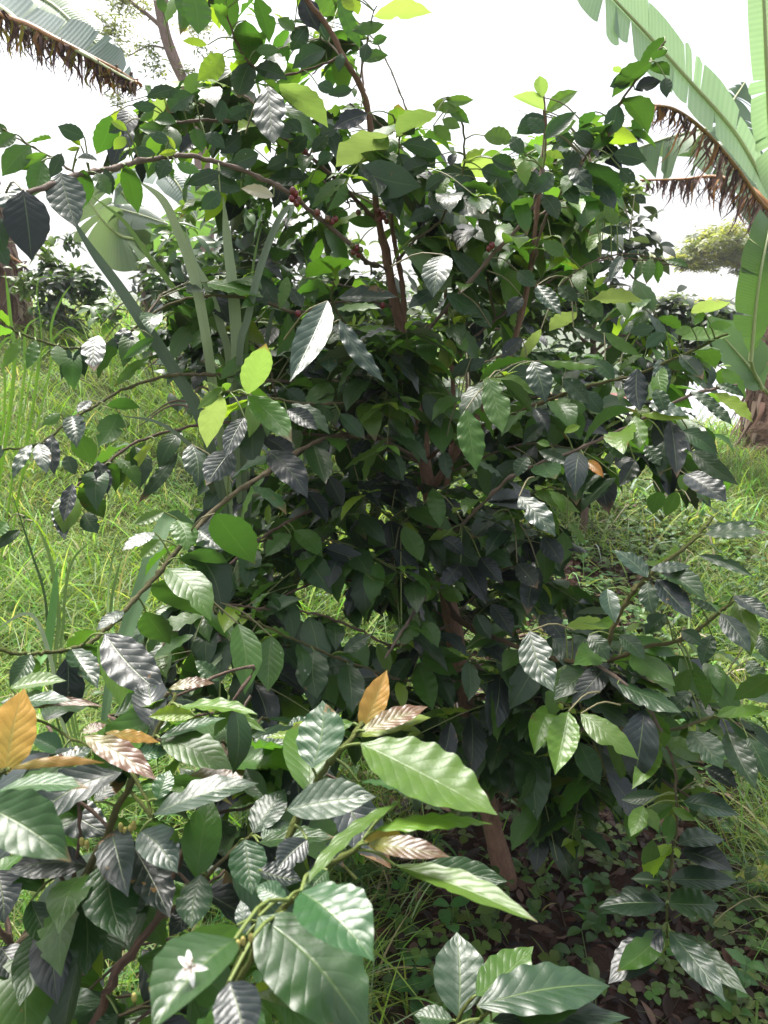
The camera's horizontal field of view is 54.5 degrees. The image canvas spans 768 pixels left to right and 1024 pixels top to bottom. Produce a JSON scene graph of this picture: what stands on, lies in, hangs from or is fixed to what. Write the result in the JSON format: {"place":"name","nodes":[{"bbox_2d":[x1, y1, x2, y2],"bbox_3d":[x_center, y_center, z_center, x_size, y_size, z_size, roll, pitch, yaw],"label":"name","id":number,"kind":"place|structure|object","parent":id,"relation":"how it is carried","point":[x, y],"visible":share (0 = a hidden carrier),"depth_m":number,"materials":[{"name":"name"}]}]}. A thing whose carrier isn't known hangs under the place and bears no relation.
{"place":"outdoors","nodes":[
{"label":"outdoors","id":0,"kind":"place"},
{"bbox_2d":[0,282,767,1023],"bbox_3d":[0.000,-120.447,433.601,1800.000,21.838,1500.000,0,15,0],"label":"ground","id":1,"kind":"structure","parent":0,"point":[598,956],"depth_m":2.43,"materials":[{"name":"soil"}]},
{"bbox_2d":[0,273,82,607],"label":"grass clump","id":2,"kind":"object","parent":1,"relation":"on","point":[14,362],"visible":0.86,"depth_m":3.10,"materials":[{"name":"green plant"}]},
{"bbox_2d":[0,230,108,344],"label":"coffee tree","id":3,"kind":"object","parent":1,"relation":"on","point":[82,281],"visible":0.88,"depth_m":6.39,"materials":[{"name":"green plant"}]},
{"bbox_2d":[0,492,122,839],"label":"grass clump","id":4,"kind":"object","parent":1,"relation":"on","point":[47,635],"visible":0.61,"depth_m":1.65,"materials":[{"name":"green plant"}]},
{"bbox_2d":[0,0,142,338],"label":"banana plant","id":5,"kind":"object","parent":1,"relation":"on","point":[72,33],"visible":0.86,"depth_m":4.16,"materials":[{"name":"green plant"}]},
{"bbox_2d":[80,282,126,309],"bbox_3d":[-3.177,-2.340,8.461,0.756,0.536,0.750,-14,21,-43],"label":"coffee tree","id":6,"kind":"object","parent":1,"relation":"on","point":[116,300],"visible":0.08,"depth_m":8.51,"materials":[{"name":"green plant"}]},
{"bbox_2d":[70,261,177,388],"bbox_3d":[-1.835,-1.359,5.570,0.883,0.971,0.840,0,15,0],"label":"coffee tree","id":7,"kind":"object","parent":1,"relation":"on","point":[108,312],"visible":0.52,"depth_m":5.42,"materials":[{"name":"green plant"}]},
{"bbox_2d":[73,160,214,323],"bbox_3d":[-2.078,-2.366,6.789,1.205,1.493,1.754,0,15,0],"label":"banana plant","id":8,"kind":"object","parent":1,"relation":"on","point":[112,240],"visible":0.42,"depth_m":6.55,"materials":[{"name":"green plant"}]},
{"bbox_2d":[75,0,237,264],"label":"shade tree","id":9,"kind":"object","parent":1,"relation":"on","point":[175,62],"visible":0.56,"depth_m":11.99,"materials":[{"name":"green plant"}]},
{"bbox_2d":[76,182,315,828],"bbox_3d":[-0.400,0.203,1.653,0.512,1.764,0.879,0,15,0],"label":"banana plant","id":10,"kind":"object","parent":1,"relation":"on","point":[239,332],"visible":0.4,"depth_m":1.62,"materials":[{"name":"green plant"}]},
{"bbox_2d":[129,191,325,426],"bbox_3d":[-0.935,-1.044,4.422,1.158,1.747,1.182,-7,16,-24],"label":"coffee tree","id":11,"kind":"object","parent":1,"relation":"on","point":[174,268],"visible":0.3,"depth_m":4.09,"materials":[{"name":"green plant"}]},
{"bbox_2d":[0,661,536,1023],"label":"coffee bush","id":12,"kind":"object","parent":1,"relation":"on","point":[304,947],"visible":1,"depth_m":0.81,"materials":[{"name":"green plant"}]},
{"bbox_2d":[271,230,429,429],"bbox_3d":[-0.238,-1.119,4.764,1.293,1.398,1.016,0,15,0],"label":"coffee tree","id":13,"kind":"object","parent":1,"relation":"on","point":[369,313],"visible":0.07,"depth_m":4.72,"materials":[{"name":"green plant"}]},
{"bbox_2d":[0,0,767,1001],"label":"coffee tree","id":14,"kind":"object","parent":1,"relation":"on","point":[558,732],"visible":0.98,"depth_m":1.66,"materials":[{"name":"green plant"}]},
{"bbox_2d":[0,273,767,1023],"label":"grass","id":15,"kind":"structure","parent":1,"relation":"on","point":[742,469],"depth_m":3.54,"materials":[{"name":"green plant"}]},
{"bbox_2d":[0,422,767,1023],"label":"ground cover","id":16,"kind":"object","parent":1,"relation":"on","point":[488,918],"visible":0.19,"depth_m":1.90,"materials":[{"name":"green plant"}]},
{"bbox_2d":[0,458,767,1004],"bbox_3d":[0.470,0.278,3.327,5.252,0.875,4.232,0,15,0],"label":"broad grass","id":17,"kind":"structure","parent":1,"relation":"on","point":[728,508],"depth_m":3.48,"materials":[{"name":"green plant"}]},
{"bbox_2d":[85,480,767,1023],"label":"leaf litter","id":18,"kind":"object","parent":1,"relation":"on","point":[577,920],"visible":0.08,"depth_m":1.88,"materials":[{"name":"brown plant"}]},
{"bbox_2d":[400,183,560,485],"bbox_3d":[0.595,-1.045,4.418,1.518,1.908,1.173,0,15,0],"label":"coffee tree","id":19,"kind":"object","parent":1,"relation":"on","point":[488,352],"visible":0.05,"depth_m":4.56,"materials":[{"name":"green plant"}]},
{"bbox_2d":[414,932,629,1023],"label":"coffee sapling","id":20,"kind":"object","parent":1,"relation":"on","point":[513,986],"visible":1,"depth_m":0.84,"materials":[{"name":"green plant"}]},
{"bbox_2d":[503,170,675,541],"bbox_3d":[1.013,-0.832,4.115,0.946,2.028,0.884,0,15,0],"label":"coffee tree","id":21,"kind":"object","parent":1,"relation":"on","point":[533,317],"visible":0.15,"depth_m":3.82,"materials":[{"name":"green plant"}]},
{"bbox_2d":[551,327,745,428],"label":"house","id":22,"kind":"structure","parent":1,"relation":"on","point":[695,405],"depth_m":11.82,"materials":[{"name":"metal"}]},
{"bbox_2d":[577,0,767,454],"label":"banana plant","id":23,"kind":"object","parent":1,"relation":"on","point":[730,145],"visible":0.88,"depth_m":4.82,"materials":[{"name":"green plant"}]},
{"bbox_2d":[581,284,767,384],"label":"coffee tree","id":24,"kind":"object","parent":1,"relation":"on","point":[681,312],"visible":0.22,"depth_m":5.29,"materials":[{"name":"green plant"}]},
{"bbox_2d":[641,290,733,311],"bbox_3d":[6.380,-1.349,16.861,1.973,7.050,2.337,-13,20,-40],"label":"bush","id":25,"kind":"object","parent":1,"relation":"on","point":[692,296],"visible":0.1,"depth_m":15.60,"materials":[{"name":"green plant"}]},
{"bbox_2d":[636,218,757,276],"bbox_3d":[8.503,-3.462,20.941,3.707,9.066,2.233,0,15,0],"label":"mango tree","id":26,"kind":"object","parent":1,"relation":"on","point":[712,248],"visible":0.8,"depth_m":19.78,"materials":[{"name":"green plant"}]},
{"bbox_2d":[0,0,767,301],"label":"sky","id":27,"kind":"structure","parent":0,"point":[488,52],"materials":[{"name":"white"}]},
{"bbox_2d":[426,520,767,1023],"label":"fallen twigs","id":28,"kind":"object","parent":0,"point":[636,979],"depth_m":2.01,"materials":[{"name":"brown wood"}]}
]}

